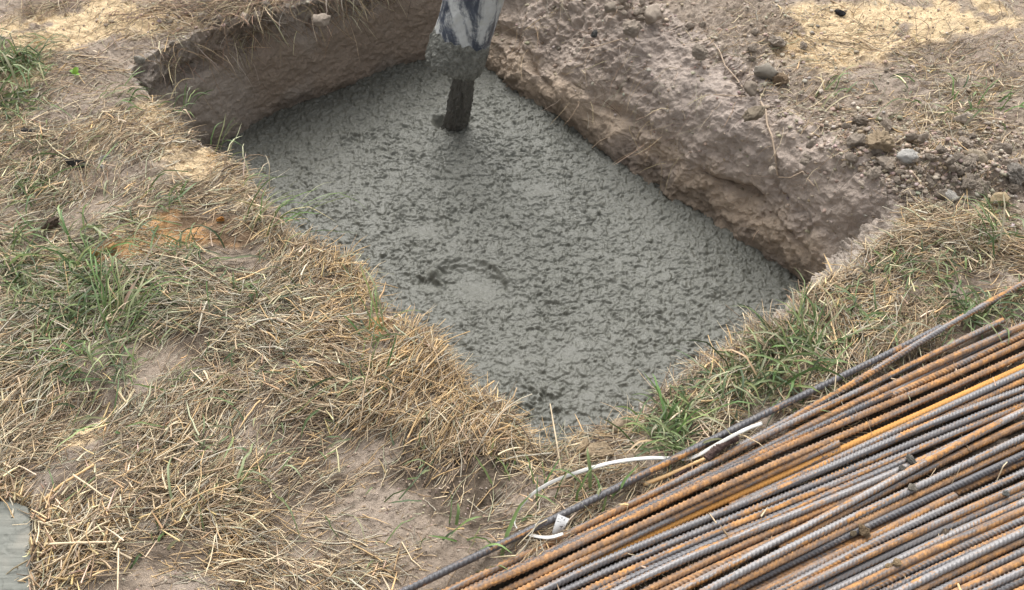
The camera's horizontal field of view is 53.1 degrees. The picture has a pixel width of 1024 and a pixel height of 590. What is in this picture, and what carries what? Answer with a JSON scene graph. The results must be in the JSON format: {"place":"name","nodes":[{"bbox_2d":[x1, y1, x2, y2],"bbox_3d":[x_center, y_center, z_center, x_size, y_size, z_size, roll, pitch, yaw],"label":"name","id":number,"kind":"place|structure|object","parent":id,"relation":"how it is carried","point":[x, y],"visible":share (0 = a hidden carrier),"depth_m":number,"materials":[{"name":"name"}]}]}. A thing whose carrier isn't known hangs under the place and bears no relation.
{"place":"outdoors","nodes":[
{"label":"outdoors","id":0,"kind":"place"},
{"bbox_2d":[425,0,503,81],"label":"concrete hose","id":1,"kind":"object","parent":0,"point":[460,37],"visible":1,"depth_m":2.90,"materials":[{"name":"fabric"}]},
{"bbox_2d":[441,79,474,131],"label":"concrete stream","id":2,"kind":"structure","parent":1,"relation":"hanging from","point":[458,108],"depth_m":3.13,"materials":[{"name":"concrete"}]},
{"bbox_2d":[0,0,1023,589],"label":"ground","id":3,"kind":"structure","parent":0,"point":[304,72],"depth_m":2.74,"materials":[{"name":"soil"}]},
{"bbox_2d":[0,52,33,100],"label":"grass tuft","id":4,"kind":"object","parent":3,"relation":"on","point":[20,88],"visible":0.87,"depth_m":2.74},
{"bbox_2d":[0,501,34,589],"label":"concrete footing","id":5,"kind":"object","parent":3,"relation":"on","point":[14,539],"visible":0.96,"depth_m":1.83,"materials":[{"name":"concrete"}]},
{"bbox_2d":[1,38,53,84],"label":"grass tuft","id":6,"kind":"object","parent":3,"relation":"on","point":[18,67],"visible":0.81,"depth_m":2.80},
{"bbox_2d":[0,232,73,284],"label":"grass tuft","id":7,"kind":"object","parent":3,"relation":"on","point":[20,262],"visible":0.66,"depth_m":2.29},
{"bbox_2d":[0,314,87,376],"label":"grass tuft","id":8,"kind":"object","parent":3,"relation":"on","point":[63,342],"visible":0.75,"depth_m":2.13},
{"bbox_2d":[41,216,59,228],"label":"soil clod","id":9,"kind":"object","parent":3,"relation":"on","point":[53,221],"visible":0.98,"depth_m":2.40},
{"bbox_2d":[64,158,88,170],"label":"stone","id":10,"kind":"object","parent":3,"relation":"on","point":[72,162],"visible":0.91,"depth_m":2.54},
{"bbox_2d":[24,208,139,308],"bbox_3d":[-0.967,-0.072,2.287,0.282,0.098,0.295,0,47,0],"label":"grass tuft","id":11,"kind":"object","parent":3,"relation":"on","point":[70,247],"visible":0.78,"depth_m":2.28,"materials":[{"name":"plant"}]},
{"bbox_2d":[22,229,203,336],"bbox_3d":[-0.850,-0.039,2.191,0.388,0.183,0.227,0,47,0],"label":"grass tuft","id":12,"kind":"object","parent":3,"relation":"on","point":[119,293],"visible":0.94,"depth_m":2.19,"materials":[{"name":"plant"}]},
{"bbox_2d":[94,71,154,113],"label":"grass tuft","id":13,"kind":"object","parent":3,"relation":"on","point":[131,87],"visible":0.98,"depth_m":2.73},
{"bbox_2d":[129,521,177,568],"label":"grass tuft","id":14,"kind":"object","parent":3,"relation":"on","point":[171,544],"visible":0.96,"depth_m":1.83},
{"bbox_2d":[159,79,210,119],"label":"grass tuft","id":15,"kind":"object","parent":3,"relation":"on","point":[186,99],"visible":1,"depth_m":2.71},
{"bbox_2d":[210,114,241,159],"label":"grass tuft","id":16,"kind":"object","parent":3,"relation":"on","point":[224,136],"visible":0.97,"depth_m":2.59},
{"bbox_2d":[242,144,273,189],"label":"grass tuft","id":17,"kind":"object","parent":3,"relation":"on","point":[255,172],"visible":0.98,"depth_m":2.48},
{"bbox_2d":[228,442,292,497],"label":"grass tuft","id":18,"kind":"object","parent":3,"relation":"on","point":[242,464],"visible":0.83,"depth_m":1.91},
{"bbox_2d":[245,176,319,236],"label":"grass tuft","id":19,"kind":"object","parent":3,"relation":"on","point":[260,207],"visible":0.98,"depth_m":2.37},
{"bbox_2d":[280,182,361,239],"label":"grass tuft","id":20,"kind":"object","parent":3,"relation":"on","point":[314,209],"visible":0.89,"depth_m":2.38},
{"bbox_2d":[312,13,330,26],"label":"stone","id":21,"kind":"object","parent":3,"relation":"on","point":[322,19],"visible":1,"depth_m":2.96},
{"bbox_2d":[343,264,394,345],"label":"grass tuft","id":22,"kind":"object","parent":3,"relation":"on","point":[373,303],"visible":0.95,"depth_m":2.15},
{"bbox_2d":[359,319,403,407],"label":"grass tuft","id":23,"kind":"object","parent":3,"relation":"on","point":[380,361],"visible":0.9,"depth_m":2.06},
{"bbox_2d":[428,503,510,571],"bbox_3d":[-0.066,0.438,1.813,0.148,0.053,0.085,29,54,25],"label":"grass tuft","id":24,"kind":"object","parent":3,"relation":"on","point":[464,522],"visible":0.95,"depth_m":1.82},
{"bbox_2d":[474,438,516,484],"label":"grass tuft","id":25,"kind":"object","parent":3,"relation":"on","point":[484,469],"visible":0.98,"depth_m":1.94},
{"bbox_2d":[212,60,806,452],"bbox_3d":[-0.093,-0.176,2.907,1.195,0.056,1.855,-34,56,-28],"label":"wet concrete","id":26,"kind":"object","parent":3,"relation":"in","point":[564,270],"visible":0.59,"depth_m":2.89,"materials":[{"name":"concrete"}]},
{"bbox_2d":[0,23,1023,569],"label":"grass","id":27,"kind":"structure","parent":3,"relation":"on","point":[742,385],"depth_m":2.18,"materials":[{"name":"plant"}]},
{"bbox_2d":[0,0,1023,247],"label":"fine roots","id":28,"kind":"object","parent":3,"relation":"hanging from","point":[230,4],"visible":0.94,"depth_m":2.98,"materials":[{"name":"plant"}]},
{"bbox_2d":[0,0,1023,589],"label":"straw","id":29,"kind":"object","parent":3,"relation":"on","point":[428,360],"visible":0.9,"depth_m":2.08,"materials":[{"name":"plant"}]},
{"bbox_2d":[42,464,93,501],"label":"straw stalk","id":30,"kind":"object","parent":29,"relation":"on","point":[69,479],"visible":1,"depth_m":1.89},
{"bbox_2d":[46,541,111,544],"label":"straw stalk","id":31,"kind":"object","parent":29,"relation":"on","point":[76,542],"visible":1,"depth_m":1.81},
{"bbox_2d":[609,417,631,433],"bbox_3d":[0.212,0.255,2.007,0.053,0.026,0.032,-12,57,-33],"label":"soil clod","id":32,"kind":"object","parent":29,"relation":"on","point":[620,422],"visible":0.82,"depth_m":2.00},
{"bbox_2d":[0,0,1023,589],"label":"soil crumbs","id":33,"kind":"object","parent":3,"relation":"on","point":[934,164],"visible":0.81,"depth_m":2.63,"materials":[{"name":"soil"}]},
{"bbox_2d":[500,493,531,555],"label":"grass tuft","id":34,"kind":"object","parent":3,"relation":"on","point":[509,528],"visible":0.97,"depth_m":1.81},
{"bbox_2d":[525,453,575,507],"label":"grass tuft","id":35,"kind":"object","parent":3,"relation":"on","point":[548,476],"visible":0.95,"depth_m":1.90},
{"bbox_2d":[552,514,568,533],"bbox_3d":[0.086,0.415,1.823,0.022,0.036,0.031,19,50,17],"label":"paper tag","id":36,"kind":"object","parent":3,"relation":"on","point":[561,521],"visible":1,"depth_m":1.82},
{"bbox_2d":[552,447,637,513],"bbox_3d":[0.148,0.338,1.889,0.121,0.075,0.114,31,54,26],"label":"grass tuft","id":37,"kind":"object","parent":3,"relation":"on","point":[589,473],"visible":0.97,"depth_m":1.88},
{"bbox_2d":[583,441,613,457],"bbox_3d":[0.165,0.297,1.953,0.062,0.026,0.034,-4,41,4],"label":"soil clod","id":38,"kind":"object","parent":3,"relation":"on","point":[607,449],"visible":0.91,"depth_m":1.95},
{"bbox_2d":[622,19,642,37],"bbox_3d":[0.351,-0.782,2.988,0.058,0.049,0.066,31,54,26],"label":"soil clod","id":39,"kind":"object","parent":3,"relation":"on","point":[632,28],"visible":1,"depth_m":2.97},
{"bbox_2d":[514,421,762,538],"bbox_3d":[0.229,0.318,1.904,0.506,0.057,0.111,-22,51,-20],"label":"packing strap","id":40,"kind":"object","parent":3,"relation":"on","point":[701,453],"visible":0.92,"depth_m":1.91,"materials":[{"name":"white plastic"}]},
{"bbox_2d":[644,3,662,23],"bbox_3d":[0.417,-0.829,3.023,0.055,0.045,0.069,22,60,34],"label":"soil clod","id":41,"kind":"object","parent":3,"relation":"on","point":[652,13],"visible":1,"depth_m":3.01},
{"bbox_2d":[603,367,721,488],"bbox_3d":[0.303,0.267,1.948,0.213,0.090,0.267,-16,49,-15],"label":"grass tuft","id":42,"kind":"object","parent":3,"relation":"on","point":[655,426],"visible":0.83,"depth_m":1.96,"materials":[{"name":"plant"}]},
{"bbox_2d":[397,324,941,589],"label":"reinforcing bar","id":43,"kind":"object","parent":3,"relation":"on","point":[524,532],"visible":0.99,"depth_m":1.90,"materials":[{"name":"metal"}]},
{"bbox_2d":[643,458,704,485],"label":"straw stalk","id":44,"kind":"object","parent":3,"relation":"on","point":[659,478],"visible":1,"depth_m":1.92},
{"bbox_2d":[514,440,840,589],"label":"reinforcing bar","id":45,"kind":"object","parent":3,"relation":"on","point":[568,567],"visible":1,"depth_m":1.83,"materials":[{"name":"metal"}]},
{"bbox_2d":[472,390,892,586],"bbox_3d":[-0.053,0.494,1.750,1.800,0.025,0.022,-20,50,-18],"label":"reinforcing bar","id":46,"kind":"object","parent":3,"relation":"on","point":[862,406],"visible":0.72,"depth_m":1.93,"materials":[{"name":"metal"}]},
{"bbox_2d":[692,43,708,60],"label":"soil clod","id":47,"kind":"object","parent":3,"relation":"on","point":[700,52],"visible":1,"depth_m":2.87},
{"bbox_2d":[643,371,761,455],"bbox_3d":[0.368,0.227,1.993,0.219,0.127,0.224,0,47,0],"label":"grass tuft","id":48,"kind":"object","parent":3,"relation":"on","point":[693,412],"visible":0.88,"depth_m":1.99,"materials":[{"name":"plant"}]},
{"bbox_2d":[704,435,738,460],"bbox_3d":[0.397,0.288,1.939,0.082,0.030,0.021,-25,52,-22],"label":"rebar","id":49,"kind":"object","parent":3,"relation":"on","point":[710,454],"visible":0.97,"depth_m":1.93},
{"bbox_2d":[441,317,1004,589],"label":"reinforcing bar","id":50,"kind":"object","parent":3,"relation":"on","point":[586,525],"visible":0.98,"depth_m":1.93,"materials":[{"name":"metal"}]},
{"bbox_2d":[659,522,805,589],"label":"reinforcing bar","id":51,"kind":"object","parent":3,"relation":"on","point":[684,580],"visible":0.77,"depth_m":1.78,"materials":[{"name":"metal"}]},
{"bbox_2d":[461,321,1023,589],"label":"reinforcing bar","id":52,"kind":"object","parent":3,"relation":"on","point":[950,357],"visible":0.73,"depth_m":2.02,"materials":[{"name":"metal"}]},
{"bbox_2d":[464,339,1023,589],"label":"reinforcing bar","id":53,"kind":"object","parent":3,"relation":"on","point":[593,536],"visible":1,"depth_m":1.90,"materials":[{"name":"metal"}]},
{"bbox_2d":[744,80,757,96],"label":"soil clod","id":54,"kind":"object","parent":3,"relation":"on","point":[750,87],"visible":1,"depth_m":2.75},
{"bbox_2d":[741,105,765,121],"bbox_3d":[0.633,-0.475,2.679,0.077,0.036,0.038,-29,54,-26],"label":"soil clod","id":55,"kind":"object","parent":3,"relation":"on","point":[754,113],"visible":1,"depth_m":2.67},
{"bbox_2d":[596,455,912,589],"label":"reinforcing bar","id":56,"kind":"object","parent":3,"relation":"on","point":[819,496],"visible":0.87,"depth_m":1.85,"materials":[{"name":"metal"}]},
{"bbox_2d":[640,484,875,589],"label":"reinforcing bar","id":57,"kind":"object","parent":3,"relation":"on","point":[715,557],"visible":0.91,"depth_m":1.81,"materials":[{"name":"metal"}]},
{"bbox_2d":[499,351,1023,589],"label":"reinforcing bar","id":58,"kind":"object","parent":3,"relation":"on","point":[661,515],"visible":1,"depth_m":1.89,"materials":[{"name":"metal"}]},
{"bbox_2d":[754,62,778,79],"bbox_3d":[0.692,-0.604,2.793,0.055,0.058,0.077,-14,49,-13],"label":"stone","id":59,"kind":"object","parent":3,"relation":"on","point":[766,70],"visible":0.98,"depth_m":2.77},
{"bbox_2d":[760,101,777,175],"bbox_3d":[0.683,-0.419,2.737,0.014,0.114,0.183,-8,47,-7],"label":"root","id":60,"kind":"object","parent":3,"relation":"attached to","point":[767,125],"visible":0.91,"depth_m":2.71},
{"bbox_2d":[768,35,786,46],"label":"soil clod","id":61,"kind":"object","parent":3,"relation":"on","point":[773,40],"visible":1,"depth_m":2.90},
{"bbox_2d":[534,363,1023,589],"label":"reinforcing bar","id":62,"kind":"object","parent":3,"relation":"on","point":[780,476],"visible":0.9,"depth_m":1.93,"materials":[{"name":"metal"}]},
{"bbox_2d":[729,369,1023,503],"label":"reinforcing bar","id":63,"kind":"object","parent":62,"relation":"on","point":[952,405],"visible":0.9,"depth_m":1.98,"materials":[{"name":"metal"}]},
{"bbox_2d":[868,377,1023,455],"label":"reinforcing bar","id":64,"kind":"object","parent":63,"relation":"on","point":[1011,385],"visible":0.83,"depth_m":2.04,"materials":[{"name":"metal"}]},
{"bbox_2d":[535,385,1023,589],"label":"reinforcing bar","id":65,"kind":"object","parent":3,"relation":"on","point":[703,519],"visible":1,"depth_m":1.88,"materials":[{"name":"metal"}]},
{"bbox_2d":[772,72,788,85],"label":"soil clod","id":66,"kind":"object","parent":3,"relation":"on","point":[779,78],"visible":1,"depth_m":2.76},
{"bbox_2d":[719,293,854,410],"bbox_3d":[0.591,0.136,2.087,0.259,0.138,0.231,-21,50,-18],"label":"grass tuft","id":67,"kind":"object","parent":3,"relation":"on","point":[801,373],"visible":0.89,"depth_m":2.07,"materials":[{"name":"plant"}]},
{"bbox_2d":[557,393,1023,589],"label":"reinforcing bar","id":68,"kind":"object","parent":3,"relation":"on","point":[683,538],"visible":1,"depth_m":1.88,"materials":[{"name":"metal"}]},
{"bbox_2d":[581,401,1023,589],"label":"reinforcing bar","id":69,"kind":"object","parent":3,"relation":"on","point":[784,504],"visible":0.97,"depth_m":1.88,"materials":[{"name":"metal"}]},
{"bbox_2d":[733,450,1023,589],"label":"reinforcing bar","id":70,"kind":"object","parent":69,"relation":"on","point":[930,497],"visible":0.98,"depth_m":1.84,"materials":[{"name":"metal"}]},
{"bbox_2d":[858,523,870,537],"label":"soil clod","id":71,"kind":"object","parent":70,"relation":"on","point":[864,530],"visible":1,"depth_m":1.80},
{"bbox_2d":[610,415,1015,589],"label":"reinforcing bar","id":72,"kind":"object","parent":3,"relation":"on","point":[734,538],"visible":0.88,"depth_m":1.82,"materials":[{"name":"metal"}]},
{"bbox_2d":[790,280,853,341],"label":"grass tuft","id":73,"kind":"object","parent":3,"relation":"on","point":[812,306],"visible":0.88,"depth_m":2.17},
{"bbox_2d":[815,65,857,110],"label":"grass tuft","id":74,"kind":"object","parent":3,"relation":"on","point":[833,82],"visible":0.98,"depth_m":2.74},
{"bbox_2d":[805,311,886,373],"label":"grass tuft","id":75,"kind":"object","parent":3,"relation":"on","point":[844,337],"visible":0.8,"depth_m":2.14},
{"bbox_2d":[673,407,1023,589],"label":"reinforcing bar","id":76,"kind":"object","parent":3,"relation":"on","point":[839,508],"visible":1,"depth_m":1.85,"materials":[{"name":"metal"}]},
{"bbox_2d":[846,133,865,147],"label":"soil clod","id":77,"kind":"object","parent":3,"relation":"on","point":[855,139],"visible":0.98,"depth_m":2.57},
{"bbox_2d":[699,433,1023,589],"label":"reinforcing bar","id":78,"kind":"object","parent":3,"relation":"on","point":[819,533],"visible":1,"depth_m":1.83,"materials":[{"name":"metal"}]},
{"bbox_2d":[716,441,1023,589],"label":"reinforcing bar","id":79,"kind":"object","parent":3,"relation":"on","point":[833,535],"visible":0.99,"depth_m":1.83,"materials":[{"name":"metal"}]},
{"bbox_2d":[756,492,957,589],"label":"reinforcing bar","id":80,"kind":"object","parent":79,"relation":"on","point":[919,512],"visible":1,"depth_m":1.80,"materials":[{"name":"metal"}]},
{"bbox_2d":[866,166,881,179],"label":"soil clod","id":81,"kind":"object","parent":3,"relation":"on","point":[873,173],"visible":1,"depth_m":2.50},
{"bbox_2d":[726,279,1023,451],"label":"reinforcing bar","id":82,"kind":"object","parent":3,"relation":"on","point":[883,364],"visible":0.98,"depth_m":2.09,"materials":[{"name":"metal"}]},
{"bbox_2d":[865,129,895,152],"bbox_3d":[0.916,-0.381,2.548,0.074,0.059,0.060,2,47,2],"label":"soil clod","id":83,"kind":"object","parent":3,"relation":"on","point":[883,140],"visible":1,"depth_m":2.53,"materials":[{"name":"soil"}]},
{"bbox_2d":[747,459,1023,589],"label":"reinforcing bar","id":84,"kind":"object","parent":3,"relation":"on","point":[986,479],"visible":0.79,"depth_m":1.83,"materials":[{"name":"metal"}]},
{"bbox_2d":[876,155,896,172],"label":"soil clod","id":85,"kind":"object","parent":3,"relation":"on","point":[883,161],"visible":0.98,"depth_m":2.51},
{"bbox_2d":[779,334,1011,455],"bbox_3d":[0.778,0.189,2.057,0.620,0.016,0.019,-22,51,-19],"label":"reinforcing bar","id":86,"kind":"object","parent":3,"relation":"on","point":[935,370],"visible":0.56,"depth_m":2.09,"materials":[{"name":"metal"}]},
{"bbox_2d":[772,468,1023,589],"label":"reinforcing bar","id":87,"kind":"object","parent":3,"relation":"on","point":[909,525],"visible":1,"depth_m":1.82,"materials":[{"name":"metal"}]},
{"bbox_2d":[861,515,1023,589],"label":"reinforcing bar","id":88,"kind":"object","parent":87,"relation":"on","point":[943,554],"visible":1,"depth_m":1.80,"materials":[{"name":"metal"}]},
{"bbox_2d":[777,420,1023,548],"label":"reinforcing bar","id":89,"kind":"object","parent":3,"relation":"on","point":[958,454],"visible":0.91,"depth_m":1.91,"materials":[{"name":"metal"}]},
{"bbox_2d":[786,480,1023,589],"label":"reinforcing bar","id":90,"kind":"object","parent":3,"relation":"on","point":[834,570],"visible":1,"depth_m":1.81,"materials":[{"name":"metal"}]},
{"bbox_2d":[824,498,1023,589],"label":"reinforcing bar","id":91,"kind":"object","parent":90,"relation":"on","point":[943,537],"visible":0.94,"depth_m":1.81,"materials":[{"name":"metal"}]},
{"bbox_2d":[896,148,918,163],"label":"stone","id":92,"kind":"object","parent":3,"relation":"on","point":[907,156],"visible":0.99,"depth_m":2.49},
{"bbox_2d":[806,489,1023,589],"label":"reinforcing bar","id":93,"kind":"object","parent":3,"relation":"on","point":[868,563],"visible":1,"depth_m":1.81,"materials":[{"name":"metal"}]},
{"bbox_2d":[840,505,1023,589],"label":"reinforcing bar","id":94,"kind":"object","parent":3,"relation":"on","point":[877,576],"visible":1,"depth_m":1.80,"materials":[{"name":"metal"}]},
{"bbox_2d":[893,527,1023,589],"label":"reinforcing bar","id":95,"kind":"object","parent":94,"relation":"on","point":[963,560],"visible":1,"depth_m":1.78,"materials":[{"name":"metal"}]},
{"bbox_2d":[868,331,1023,407],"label":"reinforcing bar","id":96,"kind":"object","parent":3,"relation":"on","point":[953,367],"visible":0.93,"depth_m":2.09,"materials":[{"name":"metal"}]},
{"bbox_2d":[880,524,1023,589],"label":"reinforcing bar","id":97,"kind":"object","parent":3,"relation":"on","point":[895,585],"visible":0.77,"depth_m":1.79,"materials":[{"name":"metal"}]},
{"bbox_2d":[913,536,1023,589],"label":"reinforcing bar","id":98,"kind":"object","parent":97,"relation":"on","point":[975,563],"visible":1,"depth_m":1.78,"materials":[{"name":"metal"}]},
{"bbox_2d":[944,188,959,202],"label":"stone","id":99,"kind":"object","parent":3,"relation":"on","point":[951,195],"visible":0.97,"depth_m":2.44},
{"bbox_2d":[952,112,972,124],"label":"soil clod","id":100,"kind":"object","parent":3,"relation":"on","point":[962,117],"visible":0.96,"depth_m":2.64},
{"bbox_2d":[957,136,973,150],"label":"soil clod","id":101,"kind":"object","parent":3,"relation":"on","point":[967,143],"visible":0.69,"depth_m":2.57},
{"bbox_2d":[961,178,976,189],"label":"soil clod","id":102,"kind":"object","parent":3,"relation":"on","point":[969,184],"visible":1,"depth_m":2.44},
{"bbox_2d":[948,73,998,119],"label":"grass tuft","id":103,"kind":"object","parent":3,"relation":"on","point":[971,108],"visible":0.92,"depth_m":2.71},
{"bbox_2d":[963,149,987,164],"bbox_3d":[1.145,-0.337,2.524,0.043,0.042,0.058,-22,51,-20],"label":"soil clod","id":104,"kind":"object","parent":3,"relation":"on","point":[982,157],"visible":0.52,"depth_m":2.51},
{"bbox_2d":[931,546,1023,589],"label":"reinforcing bar","id":105,"kind":"object","parent":3,"relation":"on","point":[966,577],"visible":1,"depth_m":1.78,"materials":[{"name":"metal"}]},
{"bbox_2d":[951,172,1009,259],"bbox_3d":[1.088,-0.178,2.344,0.146,0.132,0.180,26,52,22],"label":"grass tuft","id":106,"kind":"object","parent":3,"relation":"on","point":[992,223],"visible":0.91,"depth_m":2.34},
{"bbox_2d":[975,178,989,195],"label":"soil clod","id":107,"kind":"object","parent":3,"relation":"on","point":[980,187],"visible":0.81,"depth_m":2.46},
{"bbox_2d":[952,556,1023,589],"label":"reinforcing bar","id":108,"kind":"object","parent":3,"relation":"on","point":[996,573],"visible":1,"depth_m":1.77,"materials":[{"name":"metal"}]},
{"bbox_2d":[963,285,1017,343],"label":"grass tuft","id":109,"kind":"object","parent":3,"relation":"on","point":[1001,311],"visible":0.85,"depth_m":2.20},
{"bbox_2d":[970,566,1023,589],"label":"reinforcing bar","id":110,"kind":"object","parent":3,"relation":"on","point":[1005,578],"visible":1,"depth_m":1.76,"materials":[{"name":"metal"}]},
{"bbox_2d":[990,192,1010,205],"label":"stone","id":111,"kind":"object","parent":3,"relation":"on","point":[998,196],"visible":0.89,"depth_m":2.44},
{"bbox_2d":[991,575,1023,589],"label":"reinforcing bar","id":112,"kind":"object","parent":3,"relation":"on","point":[1015,583],"visible":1,"depth_m":1.76,"materials":[{"name":"metal"}]},
{"bbox_2d":[1006,162,1023,185],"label":"soil clod","id":113,"kind":"object","parent":3,"relation":"on","point":[1015,173],"visible":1,"depth_m":2.47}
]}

